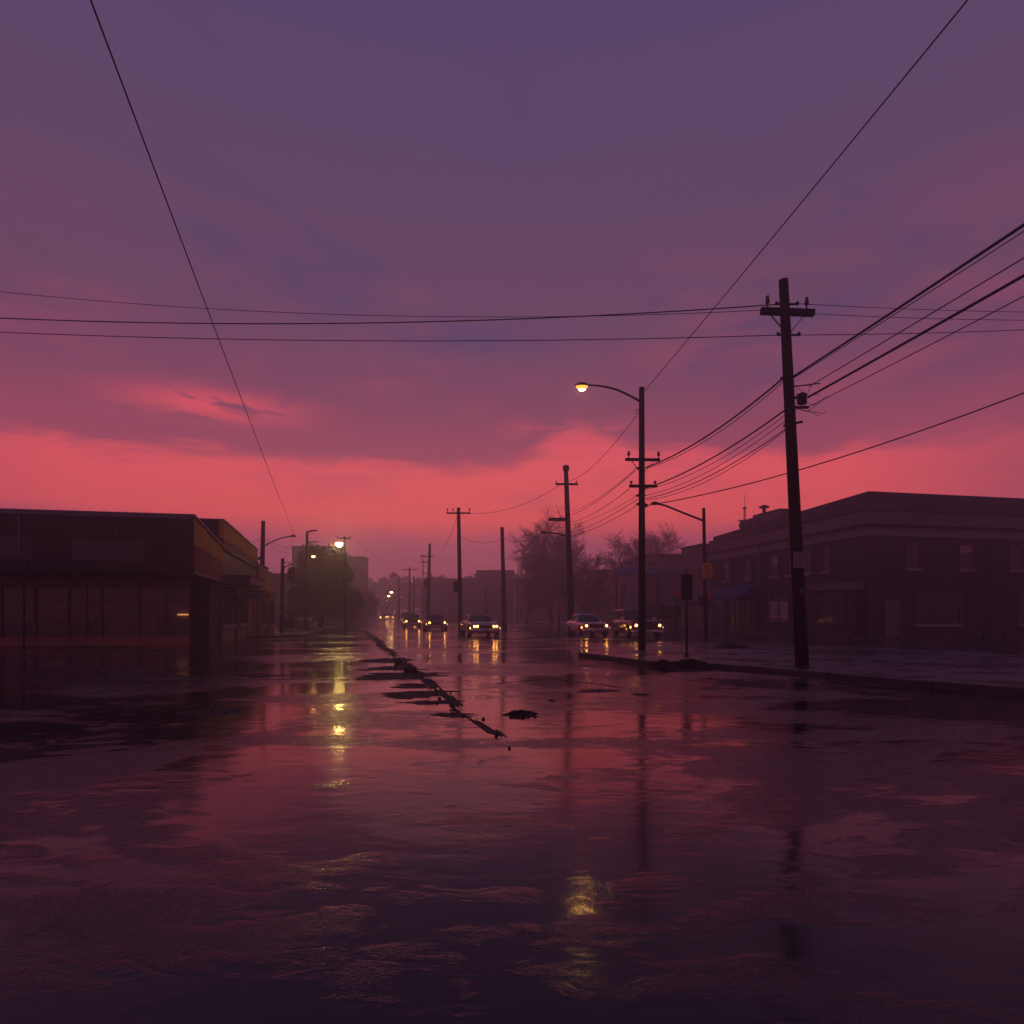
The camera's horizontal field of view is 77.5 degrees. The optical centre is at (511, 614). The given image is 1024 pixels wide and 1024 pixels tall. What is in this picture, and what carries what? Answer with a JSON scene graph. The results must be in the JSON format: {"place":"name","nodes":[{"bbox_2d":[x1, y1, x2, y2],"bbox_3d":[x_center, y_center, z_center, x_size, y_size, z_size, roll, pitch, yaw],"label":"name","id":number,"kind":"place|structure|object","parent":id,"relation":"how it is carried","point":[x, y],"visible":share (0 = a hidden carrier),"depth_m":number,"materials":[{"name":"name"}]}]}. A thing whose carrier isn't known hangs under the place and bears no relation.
{"place":"outdoors","nodes":[
{"label":"outdoors","id":0,"kind":"place"},
{"bbox_2d":[0,508,223,647],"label":"shop building","id":1,"kind":"structure","parent":0,"point":[84,578],"depth_m":27.74,"materials":[{"name":"brown brick"}]},
{"bbox_2d":[3,588,187,636],"bbox_3d":[-19.171,-0.085,28.255,9.190,2.110,0.020,0,0,-12],"label":"shop window","id":2,"kind":"structure","parent":1,"relation":"in","point":[119,619],"depth_m":28.37,"materials":[{"name":"clear"}]},
{"bbox_2d":[272,573,295,624],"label":"building","id":3,"kind":"structure","parent":0,"point":[287,584],"depth_m":85.00,"materials":[{"name":"brown concrete"}]},
{"bbox_2d":[284,618,296,629],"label":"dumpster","id":4,"kind":"object","parent":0,"point":[289,623],"visible":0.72,"depth_m":51.59,"materials":[{"name":"metal"}]},
{"bbox_2d":[250,621,343,635],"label":"pavement","id":5,"kind":"structure","parent":0,"point":[301,631],"depth_m":50.71,"materials":[{"name":"concrete"}]},
{"bbox_2d":[258,521,295,565],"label":"street lamp pole","id":6,"kind":"object","parent":5,"relation":"on","point":[261,558],"visible":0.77,"depth_m":43.30,"materials":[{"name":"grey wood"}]},
{"bbox_2d":[279,558,294,632],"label":"traffic light pole","id":7,"kind":"object","parent":5,"relation":"on","point":[291,578],"visible":0.98,"depth_m":44.88,"materials":[{"name":"metal"}]},
{"bbox_2d":[284,567,310,627],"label":"leafy tree","id":8,"kind":"object","parent":5,"relation":"on","point":[294,596],"visible":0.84,"depth_m":61.32,"materials":[{"name":"green plant"}]},
{"bbox_2d":[304,530,318,629],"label":"street lamp pole","id":9,"kind":"object","parent":5,"relation":"on","point":[306,591],"visible":1,"depth_m":52.90,"materials":[{"name":"metal"}]},
{"bbox_2d":[290,541,366,626],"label":"leafy tree","id":10,"kind":"object","parent":5,"relation":"on","point":[325,574],"visible":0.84,"depth_m":65.00,"materials":[{"name":"green plant"}]},
{"bbox_2d":[291,545,342,619],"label":"apartment block","id":11,"kind":"structure","parent":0,"point":[295,549],"depth_m":165.00,"materials":[{"name":"grey concrete"}]},
{"bbox_2d":[346,556,368,619],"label":"apartment block","id":12,"kind":"structure","parent":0,"point":[359,564],"depth_m":158.00,"materials":[{"name":"grey concrete"}]},
{"bbox_2d":[423,578,475,619],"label":"warehouse","id":13,"kind":"structure","parent":0,"point":[443,598],"depth_m":150.00,"materials":[{"name":"grey concrete"}]},
{"bbox_2d":[476,570,513,620],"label":"warehouse","id":14,"kind":"structure","parent":0,"point":[491,579],"depth_m":142.00,"materials":[{"name":"grey concrete"}]},
{"bbox_2d":[0,617,1023,1023],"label":"road","id":15,"kind":"structure","parent":0,"point":[698,847],"depth_m":3.98,"materials":[{"name":"asphalt"}]},
{"bbox_2d":[199,518,265,642],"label":"shop building","id":16,"kind":"structure","parent":15,"relation":"on","point":[240,595],"depth_m":34.18,"materials":[{"name":"paint"}]},
{"bbox_2d":[223,596,236,627],"bbox_3d":[-14.731,-0.125,33.249,0.169,1.650,2.950,0,0,-12],"label":"window","id":17,"kind":"structure","parent":16,"relation":"in","point":[228,601],"depth_m":33.39,"materials":[{"name":"grey glass"}]},
{"bbox_2d":[238,597,249,626],"bbox_3d":[-15.506,-0.125,36.892,0.169,1.650,2.700,0,0,-12],"label":"window","id":18,"kind":"structure","parent":16,"relation":"in","point":[242,605],"depth_m":36.86,"materials":[{"name":"grey glass"}]},
{"bbox_2d":[255,564,275,634],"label":"shop building","id":19,"kind":"structure","parent":15,"relation":"on","point":[264,616],"depth_m":43.05,"materials":[{"name":"brown brick"}]},
{"bbox_2d":[260,599,267,627],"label":"window","id":20,"kind":"structure","parent":19,"relation":"in","point":[263,603],"depth_m":41.96,"materials":[{"name":"grey glass"}]},
{"bbox_2d":[269,600,275,626],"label":"window","id":21,"kind":"structure","parent":19,"relation":"in","point":[271,603],"depth_m":45.32,"materials":[{"name":"grey glass"}]},
{"bbox_2d":[247,623,343,637],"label":"kerb","id":22,"kind":"structure","parent":15,"relation":"on","point":[282,636],"depth_m":38.76,"materials":[{"name":"concrete"}]},
{"bbox_2d":[335,535,350,629],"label":"street lamp pole","id":23,"kind":"object","parent":15,"relation":"on","point":[339,544],"visible":1,"depth_m":55.91,"materials":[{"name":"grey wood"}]},
{"bbox_2d":[331,565,364,624],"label":"leafy tree","id":24,"kind":"object","parent":15,"relation":"on","point":[354,614],"visible":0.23,"depth_m":83.72,"materials":[{"name":"green plant"}]},
{"bbox_2d":[355,587,379,620],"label":"leafy tree","id":25,"kind":"object","parent":15,"relation":"on","point":[370,605],"visible":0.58,"depth_m":129.43,"materials":[{"name":"green plant"}]},
{"bbox_2d":[358,657,412,662],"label":"puddle","id":26,"kind":"object","parent":15,"relation":"on","point":[386,660],"visible":0.75,"depth_m":19.12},
{"bbox_2d":[357,666,430,670],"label":"puddle","id":27,"kind":"object","parent":15,"relation":"on","point":[380,668],"visible":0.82,"depth_m":16.36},
{"bbox_2d":[355,671,449,679],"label":"puddle","id":28,"kind":"object","parent":15,"relation":"on","point":[393,676],"visible":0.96,"depth_m":14.35,"materials":[{"name":"liquid"}]},
{"bbox_2d":[390,683,429,688],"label":"puddle","id":29,"kind":"object","parent":15,"relation":"on","point":[410,686],"visible":0.93,"depth_m":12.35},
{"bbox_2d":[402,614,421,627],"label":"car","id":30,"kind":"object","parent":15,"relation":"on","point":[410,619],"visible":1,"depth_m":65.47,"materials":[{"name":"metal"}]},
{"bbox_2d":[379,690,460,698],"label":"puddle","id":31,"kind":"object","parent":15,"relation":"on","point":[410,694],"visible":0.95,"depth_m":11.05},
{"bbox_2d":[421,543,433,613],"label":"utility pole","id":32,"kind":"object","parent":15,"relation":"on","point":[427,581],"visible":0.98,"depth_m":74.85,"materials":[{"name":"brown wood"}]},
{"bbox_2d":[396,700,464,704],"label":"puddle","id":33,"kind":"object","parent":15,"relation":"on","point":[435,702],"visible":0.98,"depth_m":10.11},
{"bbox_2d":[423,614,447,630],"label":"car","id":34,"kind":"object","parent":15,"relation":"on","point":[434,621],"visible":1,"depth_m":53.99,"materials":[{"name":"metal"}]},
{"bbox_2d":[362,630,510,747],"bbox_3d":[-6.204,1.385,30.105,0.756,0.075,50.667,0,0,-15],"label":"road seam","id":35,"kind":"object","parent":15,"relation":"on","point":[434,685],"visible":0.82,"depth_m":11.72,"materials":[{"name":"asphalt"}]},
{"bbox_2d":[431,712,472,717],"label":"puddle","id":36,"kind":"object","parent":15,"relation":"on","point":[455,715],"visible":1,"depth_m":8.83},
{"bbox_2d":[446,507,469,632],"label":"utility pole","id":37,"kind":"object","parent":15,"relation":"on","point":[458,586],"visible":0.99,"depth_m":48.37,"materials":[{"name":"brown wood"}]},
{"bbox_2d":[368,572,585,617],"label":"treeline","id":38,"kind":"object","parent":15,"relation":"on","point":[392,585],"visible":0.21,"depth_m":230.87,"materials":[{"name":"plant"}]},
{"bbox_2d":[460,614,499,636],"bbox_3d":[-2.121,0.700,41.330,2.075,1.400,5.135,0,0,-12],"label":"car","id":39,"kind":"object","parent":15,"relation":"on","point":[479,623],"visible":1,"depth_m":39.49,"materials":[{"name":"metal"}]},
{"bbox_2d":[500,527,506,630],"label":"utility pole","id":40,"kind":"object","parent":15,"relation":"on","point":[503,594],"visible":0.96,"depth_m":54.85,"materials":[{"name":"brown wood"}]},
{"bbox_2d":[502,710,537,717],"bbox_3d":[0.115,1.368,8.864,0.562,0.076,0.484,0,0,0],"label":"mud heap","id":41,"kind":"object","parent":15,"relation":"on","point":[519,713],"visible":1,"depth_m":8.80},
{"bbox_2d":[506,544,555,622],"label":"bare tree","id":42,"kind":"object","parent":15,"relation":"on","point":[529,587],"visible":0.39,"depth_m":102.83,"materials":[{"name":"brown plant"}]},
{"bbox_2d":[514,525,592,620],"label":"bare tree","id":43,"kind":"object","parent":15,"relation":"on","point":[564,604],"visible":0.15,"depth_m":107.77,"materials":[{"name":"brown plant"}]},
{"bbox_2d":[540,465,577,634],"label":"utility pole","id":44,"kind":"object","parent":15,"relation":"on","point":[570,592],"visible":0.98,"depth_m":43.85,"materials":[{"name":"brown wood"}]},
{"bbox_2d":[529,522,604,613],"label":"bare tree","id":45,"kind":"object","parent":15,"relation":"on","point":[584,568],"visible":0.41,"depth_m":100.53,"materials":[{"name":"brown plant"}]},
{"bbox_2d":[565,614,609,636],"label":"car","id":46,"kind":"object","parent":15,"relation":"on","point":[580,624],"visible":1,"depth_m":40.75,"materials":[{"name":"silver metal"}]},
{"bbox_2d":[576,558,614,617],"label":"bare tree","id":47,"kind":"object","parent":15,"relation":"on","point":[594,591],"visible":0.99,"depth_m":91.25,"materials":[{"name":"brown plant"}]},
{"bbox_2d":[595,527,670,609],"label":"bare tree","id":48,"kind":"object","parent":15,"relation":"on","point":[612,562],"visible":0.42,"depth_m":105.02,"materials":[{"name":"brown plant"}]},
{"bbox_2d":[611,609,663,637],"bbox_3d":[7.519,0.550,38.672,2.119,1.700,4.935,0,0,-5],"label":"car","id":49,"kind":"object","parent":15,"relation":"on","point":[625,621],"visible":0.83,"depth_m":38.02,"materials":[{"name":"metal"}]},
{"bbox_2d":[612,554,681,626],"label":"store building","id":50,"kind":"structure","parent":15,"relation":"on","point":[663,573],"depth_m":68.00,"materials":[{"name":"paint"}]},
{"bbox_2d":[646,605,656,619],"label":"window","id":51,"kind":"structure","parent":50,"relation":"in","point":[652,609],"depth_m":67.98,"materials":[{"name":"grey glass"}]},
{"bbox_2d":[659,605,672,620],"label":"window","id":52,"kind":"structure","parent":50,"relation":"in","point":[665,613],"depth_m":67.98,"materials":[{"name":"grey glass"}]},
{"bbox_2d":[674,606,681,620],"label":"window","id":53,"kind":"structure","parent":50,"relation":"in","point":[679,608],"depth_m":67.98,"materials":[{"name":"grey glass"}]},
{"bbox_2d":[622,521,685,561],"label":"bare tree","id":54,"kind":"object","parent":15,"relation":"on","point":[669,535],"visible":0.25,"depth_m":105.65,"materials":[{"name":"brown plant"}]},
{"bbox_2d":[647,659,677,669],"bbox_3d":[3.895,1.283,16.488,0.961,0.245,0.722,0,0,0],"label":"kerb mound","id":55,"kind":"object","parent":15,"relation":"on","point":[662,664],"visible":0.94,"depth_m":16.25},
{"bbox_2d":[651,501,713,640],"bbox_3d":[9.083,-2.286,34.000,3.414,7.475,0.400,0,0,0],"label":"street lamp pole","id":56,"kind":"object","parent":15,"relation":"on","point":[705,600],"visible":0.95,"depth_m":33.92,"materials":[{"name":"metal"}]},
{"bbox_2d":[673,543,709,628],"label":"shop building","id":57,"kind":"structure","parent":15,"relation":"on","point":[692,558],"depth_m":57.71,"materials":[{"name":"paint"}]},
{"bbox_2d":[692,566,699,583],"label":"window","id":58,"kind":"structure","parent":57,"relation":"in","point":[695,569],"depth_m":57.50,"materials":[{"name":"grey glass"}]},
{"bbox_2d":[711,640,752,647],"bbox_3d":[8.601,1.198,24.947,1.724,0.403,1.000,0,0,0],"label":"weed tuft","id":59,"kind":"object","parent":15,"relation":"on","point":[730,645],"visible":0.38,"depth_m":24.81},
{"bbox_2d":[528,622,1023,638],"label":"kerb","id":60,"kind":"structure","parent":15,"relation":"on","point":[908,637],"depth_m":37.98,"materials":[{"name":"concrete"}]},
{"bbox_2d":[579,653,1023,694],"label":"kerb","id":61,"kind":"structure","parent":15,"relation":"on","point":[951,685],"depth_m":13.35,"materials":[{"name":"concrete"}]},
{"bbox_2d":[673,659,725,669],"bbox_3d":[4.611,1.273,16.527,1.707,0.266,1.012,0,0,0],"label":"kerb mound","id":62,"kind":"object","parent":61,"relation":"on","point":[688,664],"visible":0.88,"depth_m":16.27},
{"bbox_2d":[708,491,1023,635],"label":"corner building","id":63,"kind":"structure","parent":15,"relation":"on","point":[894,564],"depth_m":39.20,"materials":[{"name":"brick"}]},
{"bbox_2d":[710,605,725,629],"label":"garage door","id":64,"kind":"structure","parent":63,"relation":"in","point":[717,610],"depth_m":53.62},
{"bbox_2d":[722,562,729,582],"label":"window","id":65,"kind":"structure","parent":63,"relation":"in","point":[726,565],"depth_m":52.33,"materials":[{"name":"grey glass"}]},
{"bbox_2d":[743,559,751,580],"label":"window","id":66,"kind":"structure","parent":63,"relation":"in","point":[747,563],"depth_m":49.50,"materials":[{"name":"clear glass"}]},
{"bbox_2d":[741,514,760,528],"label":"roof plant","id":67,"kind":"object","parent":63,"relation":"on","point":[755,519],"visible":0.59,"depth_m":50.31,"materials":[{"name":"metal"}]},
{"bbox_2d":[767,583,780,621],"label":"arched window","id":68,"kind":"structure","parent":63,"relation":"in","point":[773,599],"depth_m":46.20,"materials":[{"name":"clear glass"}]},
{"bbox_2d":[759,508,788,522],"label":"roof hatch","id":69,"kind":"object","parent":63,"relation":"on","point":[772,514],"visible":0.62,"depth_m":47.11,"materials":[{"name":"paint"}]},
{"bbox_2d":[769,555,779,578],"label":"window","id":70,"kind":"structure","parent":63,"relation":"in","point":[774,559],"depth_m":46.04,"materials":[{"name":"grey glass"}]},
{"bbox_2d":[776,582,791,621],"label":"arched window","id":71,"kind":"structure","parent":63,"relation":"in","point":[786,589],"depth_m":45.01,"materials":[{"name":"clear glass"}]},
{"bbox_2d":[803,550,812,575],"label":"window","id":72,"kind":"structure","parent":63,"relation":"in","point":[808,570],"depth_m":42.50,"materials":[{"name":"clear glass"}]},
{"bbox_2d":[818,547,831,573],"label":"window","id":73,"kind":"structure","parent":63,"relation":"in","point":[825,552],"depth_m":40.82,"materials":[{"name":"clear glass"}]},
{"bbox_2d":[815,595,849,625],"bbox_3d":[19.932,-0.230,39.711,0.057,1.860,3.060,0,0,-12],"label":"window","id":74,"kind":"structure","parent":63,"relation":"in","point":[829,610],"depth_m":39.63,"materials":[{"name":"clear glass"}]},
{"bbox_2d":[884,599,898,635],"bbox_3d":[22.533,0.200,37.806,1.000,2.200,0.097,0,0,-12],"label":"door","id":75,"kind":"structure","parent":63,"relation":"in","point":[891,606],"depth_m":37.79,"materials":[{"name":"brown metal"}]},
{"bbox_2d":[904,543,923,570],"bbox_3d":[24.013,-3.425,38.095,1.200,1.650,0.168,0,0,-12],"label":"window","id":76,"kind":"structure","parent":63,"relation":"in","point":[913,550],"depth_m":38.12,"materials":[{"name":"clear glass"}]},
{"bbox_2d":[914,593,963,626],"bbox_3d":[25.774,-0.275,38.470,3.400,2.050,0.169,0,0,-12],"label":"window","id":77,"kind":"structure","parent":63,"relation":"in","point":[932,609],"depth_m":38.51,"materials":[{"name":"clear glass"}]},
{"bbox_2d":[957,545,975,571],"bbox_3d":[27.714,-3.425,38.861,1.200,1.650,0.168,0,0,-12],"label":"window","id":78,"kind":"structure","parent":63,"relation":"in","point":[965,551],"depth_m":38.92,"materials":[{"name":"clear glass"}]},
{"bbox_2d":[1008,546,1023,572],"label":"window","id":79,"kind":"structure","parent":63,"relation":"in","point":[1016,552],"depth_m":39.72,"materials":[{"name":"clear glass"}]},
{"bbox_2d":[1016,594,1023,625],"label":"window","id":80,"kind":"structure","parent":63,"relation":"in","point":[1020,597],"depth_m":39.78,"materials":[{"name":"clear glass"}]},
{"bbox_2d":[0,0,1023,616],"label":"sky","id":81,"kind":"structure","parent":0,"point":[396,159],"materials":[{"name":"purple"}]},
{"bbox_2d":[514,578,585,619],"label":"warehouse","id":82,"kind":"structure","parent":0,"point":[520,612],"depth_m":165.00,"materials":[{"name":"grey concrete"}]},
{"bbox_2d":[576,689,620,692],"bbox_3d":[1.567,1.383,11.710,0.952,0.040,0.536,0,0,-8],"label":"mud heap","id":83,"kind":"object","parent":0,"point":[589,690],"visible":1,"depth_m":11.57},
{"bbox_2d":[586,570,624,621],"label":"brick building","id":84,"kind":"structure","parent":0,"point":[607,614],"depth_m":125.00,"materials":[{"name":"brown brick"}]},
{"bbox_2d":[733,683,784,686],"bbox_3d":[4.849,1.387,12.651,1.092,0.032,0.675,0,0,0],"label":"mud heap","id":85,"kind":"object","parent":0,"point":[761,684],"visible":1,"depth_m":12.70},
{"bbox_2d":[543,622,1022,638],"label":"pavement","id":86,"kind":"structure","parent":0,"point":[752,632],"depth_m":42.79,"materials":[{"name":"concrete"}]},
{"bbox_2d":[508,505,584,622],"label":"bare tree","id":87,"kind":"object","parent":86,"relation":"on","point":[544,561],"visible":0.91,"depth_m":94.68,"materials":[{"name":"brown plant"}]},
{"bbox_2d":[584,643,1023,686],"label":"pavement","id":88,"kind":"structure","parent":0,"point":[988,668],"depth_m":18.10,"materials":[{"name":"concrete"}]},
{"bbox_2d":[575,382,659,649],"bbox_3d":[3.768,-3.503,22.873,3.035,9.666,0.331,0,0,0],"label":"street lamp pole","id":89,"kind":"object","parent":88,"relation":"on","point":[641,459],"visible":0.98,"depth_m":22.80,"materials":[{"name":"brown wood"}]},
{"bbox_2d":[645,382,782,468],"bbox_3d":[5.782,-5.485,19.419,0.018,0.712,7.103,0,0,-17],"label":"overhead wire","id":90,"kind":"object","parent":89,"relation":"attached to","point":[722,429],"visible":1,"depth_m":18.38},
{"bbox_2d":[645,0,967,389],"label":"overhead wire","id":91,"kind":"object","parent":89,"relation":"attached to","point":[956,13],"visible":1,"depth_m":11.06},
{"bbox_2d":[647,392,1023,505],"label":"overhead wire","id":92,"kind":"object","parent":89,"relation":"attached to","point":[854,452],"visible":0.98,"depth_m":16.57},
{"bbox_2d":[681,575,691,656],"bbox_3d":[5.303,0.035,19.400,0.330,2.489,0.171,0,0,0],"label":"street sign","id":93,"kind":"object","parent":88,"relation":"on","point":[686,587],"visible":1,"depth_m":19.34,"materials":[{"name":"metal"}]},
{"bbox_2d":[760,278,827,664],"bbox_3d":[7.081,-3.569,16.128,1.675,9.813,0.375,0,0,0],"label":"utility pole","id":94,"kind":"object","parent":88,"relation":"on","point":[784,311],"visible":0.98,"depth_m":16.03,"materials":[{"name":"brown wood"}]},
{"bbox_2d":[0,291,760,316],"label":"overhead wire","id":95,"kind":"object","parent":94,"relation":"attached to","point":[378,315],"visible":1,"depth_m":16.48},
{"bbox_2d":[0,304,774,323],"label":"overhead wire","id":96,"kind":"object","parent":94,"relation":"attached to","point":[388,322],"visible":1,"depth_m":16.45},
{"bbox_2d":[0,332,776,340],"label":"overhead wire","id":97,"kind":"object","parent":94,"relation":"attached to","point":[393,340],"visible":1,"depth_m":16.45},
{"bbox_2d":[646,379,782,467],"bbox_3d":[5.806,-5.579,19.419,0.043,0.730,7.090,0,0,-16],"label":"overhead wire","id":98,"kind":"object","parent":94,"relation":"attached to","point":[762,395],"visible":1,"depth_m":18.35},
{"bbox_2d":[645,428,786,498],"bbox_3d":[5.846,-4.377,19.419,0.024,0.636,7.128,0,0,-17],"label":"overhead wire","id":99,"kind":"object","parent":94,"relation":"attached to","point":[725,467],"visible":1,"depth_m":18.32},
{"bbox_2d":[645,407,787,488],"bbox_3d":[5.850,-4.839,19.419,0.040,0.735,7.143,0,0,-18],"label":"overhead wire","id":100,"kind":"object","parent":94,"relation":"attached to","point":[784,410],"visible":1,"depth_m":18.39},
{"bbox_2d":[799,303,1010,311],"bbox_3d":[11.326,-8.045,16.759,8.493,0.493,0.014,0,0,-10],"label":"overhead wire","id":101,"kind":"object","parent":94,"relation":"attached to","point":[902,308],"visible":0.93,"depth_m":16.61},
{"bbox_2d":[792,223,1023,377],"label":"overhead wire","id":102,"kind":"object","parent":94,"relation":"attached to","point":[933,284],"visible":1,"depth_m":11.71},
{"bbox_2d":[792,231,1023,378],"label":"overhead wire","id":103,"kind":"object","parent":94,"relation":"attached to","point":[918,299],"visible":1,"depth_m":11.72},
{"bbox_2d":[807,274,1023,397],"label":"overhead wire","id":104,"kind":"object","parent":94,"relation":"attached to","point":[938,323],"visible":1,"depth_m":12.06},
{"bbox_2d":[808,257,1023,386],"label":"overhead wire","id":105,"kind":"object","parent":94,"relation":"attached to","point":[924,317],"visible":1,"depth_m":12.09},
{"bbox_2d":[808,296,1023,406],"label":"overhead wire","id":106,"kind":"object","parent":94,"relation":"attached to","point":[922,348],"visible":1,"depth_m":12.15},
{"bbox_2d":[816,329,1023,334],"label":"overhead wire","id":107,"kind":"object","parent":94,"relation":"attached to","point":[915,333],"visible":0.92,"depth_m":16.59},
{"bbox_2d":[822,314,1023,320],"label":"overhead wire","id":108,"kind":"object","parent":94,"relation":"attached to","point":[907,317],"visible":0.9,"depth_m":16.50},
{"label":"utility pole","id":109,"kind":"object","parent":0,"visible":0},
{"bbox_2d":[90,0,293,532],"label":"overhead wire","id":110,"kind":"object","parent":109,"relation":"attached to","point":[93,7],"visible":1,"depth_m":11.46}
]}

